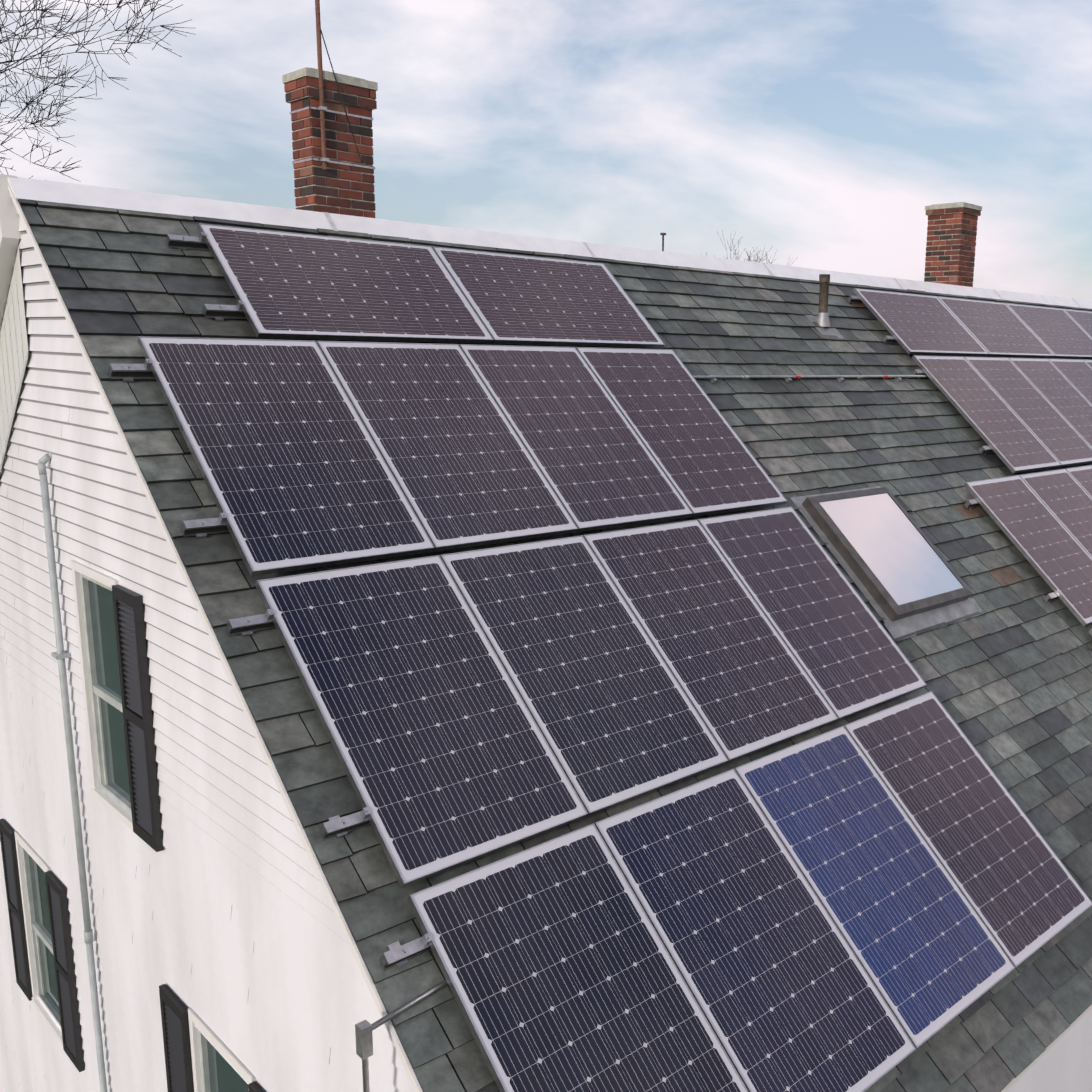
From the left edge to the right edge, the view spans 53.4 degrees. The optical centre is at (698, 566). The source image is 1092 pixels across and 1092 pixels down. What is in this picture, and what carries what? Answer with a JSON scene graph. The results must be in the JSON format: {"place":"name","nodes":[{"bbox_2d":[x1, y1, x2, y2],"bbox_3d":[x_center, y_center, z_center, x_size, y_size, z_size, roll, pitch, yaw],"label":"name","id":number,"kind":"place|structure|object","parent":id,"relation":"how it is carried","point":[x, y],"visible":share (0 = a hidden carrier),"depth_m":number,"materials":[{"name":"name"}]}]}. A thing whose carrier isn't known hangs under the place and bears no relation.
{"place":"outdoors","nodes":[
{"label":"outdoors","id":0,"kind":"place"},
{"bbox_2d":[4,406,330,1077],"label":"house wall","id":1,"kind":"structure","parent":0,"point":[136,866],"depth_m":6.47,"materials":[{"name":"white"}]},
{"bbox_2d":[0,0,1091,300],"label":"sky","id":2,"kind":"structure","parent":0,"point":[821,133],"materials":[{"name":"blue"}]},
{"bbox_2d":[660,233,665,251],"bbox_3d":[-0.340,-3.084,10.243,0.040,0.210,0.040,12,15,42],"label":"vent pipe","id":3,"kind":"object","parent":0,"point":[662,234],"visible":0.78,"depth_m":10.23,"materials":[{"name":"silver metal"}]},
{"label":"ground","id":4,"kind":"structure","parent":0,"visible":0},
{"bbox_2d":[0,0,195,181],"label":"tree","id":5,"kind":"object","parent":4,"relation":"on","point":[20,11],"visible":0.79,"depth_m":31.50,"materials":[{"name":"brown plant"}]},
{"bbox_2d":[0,212,414,1091],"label":"gable siding","id":6,"kind":"object","parent":4,"relation":"on","point":[224,888],"visible":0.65,"depth_m":6.03,"materials":[{"name":"white wood"}]},
{"bbox_2d":[0,174,28,471],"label":"neighboring wall","id":7,"kind":"structure","parent":6,"relation":"attached to","point":[10,235],"depth_m":6.65,"materials":[{"name":"white"}]},
{"bbox_2d":[37,452,106,1091],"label":"down pipe","id":8,"kind":"object","parent":6,"relation":"attached to","point":[61,654],"visible":0.9,"depth_m":6.89,"materials":[{"name":"grey metal"}]},
{"bbox_2d":[0,560,264,1091],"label":"gable windows","id":9,"kind":"structure","parent":6,"relation":"in","point":[114,669],"depth_m":6.46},
{"bbox_2d":[8,184,422,1091],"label":"rake trim","id":10,"kind":"structure","parent":6,"relation":"attached to","point":[250,718],"depth_m":4.94,"materials":[{"name":"white wood"}]},
{"bbox_2d":[355,979,447,1091],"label":"wall conduit","id":11,"kind":"object","parent":6,"relation":"attached to","point":[365,1028],"depth_m":4.20,"materials":[{"name":"grey metal"}]},
{"bbox_2d":[720,230,796,264],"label":"tree","id":12,"kind":"object","parent":4,"relation":"on","point":[750,253],"visible":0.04,"depth_m":80.51,"materials":[{"name":"brown plant"}]},
{"bbox_2d":[1001,1005,1091,1091],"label":"front wall","id":13,"kind":"structure","parent":4,"relation":"on","point":[1062,1062],"depth_m":6.50,"materials":[{"name":"white paint"}]},
{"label":"house","id":14,"kind":"structure","parent":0},
{"bbox_2d":[35,207,448,1060],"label":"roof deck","id":15,"kind":"structure","parent":14,"relation":"on","point":[235,561],"depth_m":5.72,"materials":[{"name":"black"}]},
{"bbox_2d":[18,198,1091,1091],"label":"slates","id":16,"kind":"object","parent":15,"relation":"on","point":[1006,676],"visible":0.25,"depth_m":7.35,"materials":[{"name":"grey stone"}]},
{"bbox_2d":[8,177,1091,308],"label":"ridge cap","id":17,"kind":"object","parent":16,"relation":"on","point":[62,192],"visible":0.95,"depth_m":8.32,"materials":[{"name":"white metal"}]},
{"bbox_2d":[108,232,1091,969],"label":"rails","id":18,"kind":"object","parent":16,"relation":"on","point":[396,954],"visible":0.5,"depth_m":5.32,"materials":[{"name":"metal"}]},
{"bbox_2d":[137,223,1091,1091],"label":"solar panels","id":19,"kind":"object","parent":18,"relation":"on","point":[861,905],"visible":1,"depth_m":6.11,"materials":[{"name":"glass"}]},
{"bbox_2d":[693,375,925,382],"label":"roof conduit","id":20,"kind":"structure","parent":16,"relation":"on","point":[787,378],"depth_m":9.86,"materials":[{"name":"grey metal"}]},
{"bbox_2d":[805,315,843,338],"bbox_3d":[1.292,-2.462,10.975,0.340,0.004,0.370,-10,57,-45],"label":"vent flashing","id":21,"kind":"object","parent":16,"relation":"on","point":[826,331],"visible":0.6,"depth_m":10.95,"materials":[{"name":"grey metal"}]},
{"bbox_2d":[790,486,981,640],"bbox_3d":[1.545,-0.097,8.575,1.300,0.122,1.430,-10,57,-45],"label":"skylight","id":22,"kind":"object","parent":16,"relation":"on","point":[898,568],"visible":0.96,"depth_m":8.43,"materials":[{"name":"clear glass"}]},
{"bbox_2d":[816,274,830,327],"bbox_3d":[1.280,-2.691,10.945,0.170,0.570,0.166,12,15,42],"label":"vent pipe","id":23,"kind":"object","parent":15,"relation":"on","point":[822,319],"visible":0.83,"depth_m":10.91,"materials":[{"name":"brown metal"}]},
{"bbox_3d":[0.582,-1.515,15.466,5.346,4.881,19.240,12,15,42],"label":"roof","id":24,"kind":"object","parent":14,"relation":"on","visible":0},
{"bbox_2d":[282,67,377,217],"bbox_3d":[-2.737,-2.865,8.043,0.370,1.538,0.560,12,15,42],"label":"chimney","id":25,"kind":"object","parent":24,"relation":"on","point":[336,188],"visible":0.6,"depth_m":7.86,"materials":[{"name":"brick"}]},
{"bbox_2d":[290,0,374,169],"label":"chimney mast","id":26,"kind":"object","parent":25,"relation":"on","point":[323,158],"visible":0.85,"depth_m":7.71,"materials":[{"name":"brown"}]},
{"bbox_2d":[924,202,981,286],"bbox_3d":[3.386,-4.039,14.423,0.590,1.604,0.470,12,15,42],"label":"chimney","id":27,"kind":"object","parent":24,"relation":"on","point":[951,242],"visible":0.56,"depth_m":14.21,"materials":[{"name":"brick"}]}
]}

